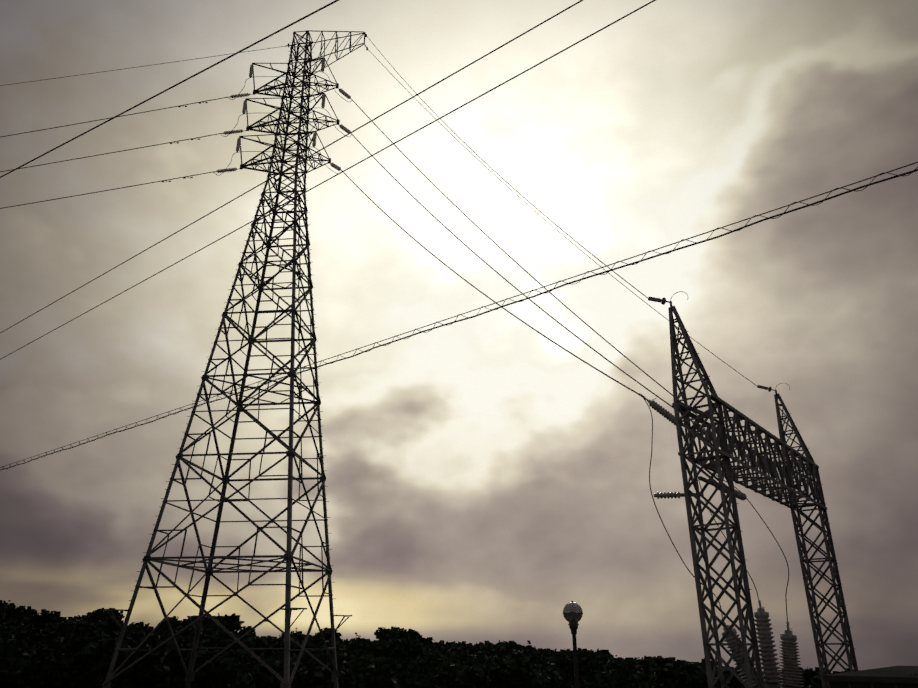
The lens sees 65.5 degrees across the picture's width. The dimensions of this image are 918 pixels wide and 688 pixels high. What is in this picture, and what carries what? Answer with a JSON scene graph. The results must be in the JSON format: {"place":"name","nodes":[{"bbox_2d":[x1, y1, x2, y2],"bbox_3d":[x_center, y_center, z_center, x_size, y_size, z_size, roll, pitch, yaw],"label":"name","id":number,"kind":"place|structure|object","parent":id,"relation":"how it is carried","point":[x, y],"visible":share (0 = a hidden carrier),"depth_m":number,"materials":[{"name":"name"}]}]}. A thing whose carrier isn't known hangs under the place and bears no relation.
{"place":"outdoors","nodes":[
{"label":"outdoors","id":0,"kind":"place"},
{"bbox_2d":[0,0,917,672],"label":"sky","id":1,"kind":"structure","parent":0,"point":[484,480],"materials":[{"name":"grey"}]},
{"bbox_3d":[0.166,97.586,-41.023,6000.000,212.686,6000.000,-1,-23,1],"label":"ground","id":2,"kind":"structure","parent":0,"visible":0},
{"bbox_2d":[101,30,367,687],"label":"transmission tower","id":3,"kind":"structure","parent":2,"relation":"on","point":[287,556],"depth_m":38.92,"materials":[{"name":"metal"}]},
{"bbox_2d":[216,58,350,172],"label":"tower insulators","id":4,"kind":"object","parent":3,"relation":"attached to","point":[342,127],"depth_m":45.75,"materials":[{"name":"black ceramic"}]},
{"bbox_2d":[0,36,756,419],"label":"line conductors","id":5,"kind":"object","parent":4,"relation":"hanging from","point":[392,220],"depth_m":39.26,"materials":[{"name":"metal"}]},
{"bbox_2d":[0,600,859,687],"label":"scrub trees","id":6,"kind":"object","parent":2,"relation":"on","point":[46,649],"depth_m":43.01,"materials":[{"name":"green plant"}]},
{"bbox_2d":[563,601,582,687],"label":"globe lamp post","id":7,"kind":"object","parent":2,"relation":"on","point":[572,612],"depth_m":14.64,"materials":[{"name":"black metal"}]},
{"bbox_2d":[638,291,857,687],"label":"substation gantry","id":8,"kind":"object","parent":2,"relation":"on","point":[764,462],"depth_m":22.58,"materials":[{"name":"metal"}]},
{"bbox_2d":[643,398,788,621],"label":"jumper cables","id":9,"kind":"object","parent":8,"relation":"attached to","point":[717,525],"depth_m":22.68,"materials":[{"name":"metal"}]},
{"bbox_2d":[648,400,803,687],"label":"insulators","id":10,"kind":"object","parent":8,"relation":"attached to","point":[790,663],"depth_m":22.42,"materials":[{"name":"ceramic"}]},
{"bbox_2d":[822,666,917,687],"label":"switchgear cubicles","id":11,"kind":"object","parent":2,"relation":"on","point":[897,677],"depth_m":20.97,"materials":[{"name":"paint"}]},
{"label":"utility poles","id":12,"kind":"object","parent":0,"visible":0},
{"bbox_2d":[0,0,917,470],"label":"power lines","id":13,"kind":"object","parent":12,"relation":"on","point":[378,152],"depth_m":11.35,"materials":[{"name":"metal"}]}
]}

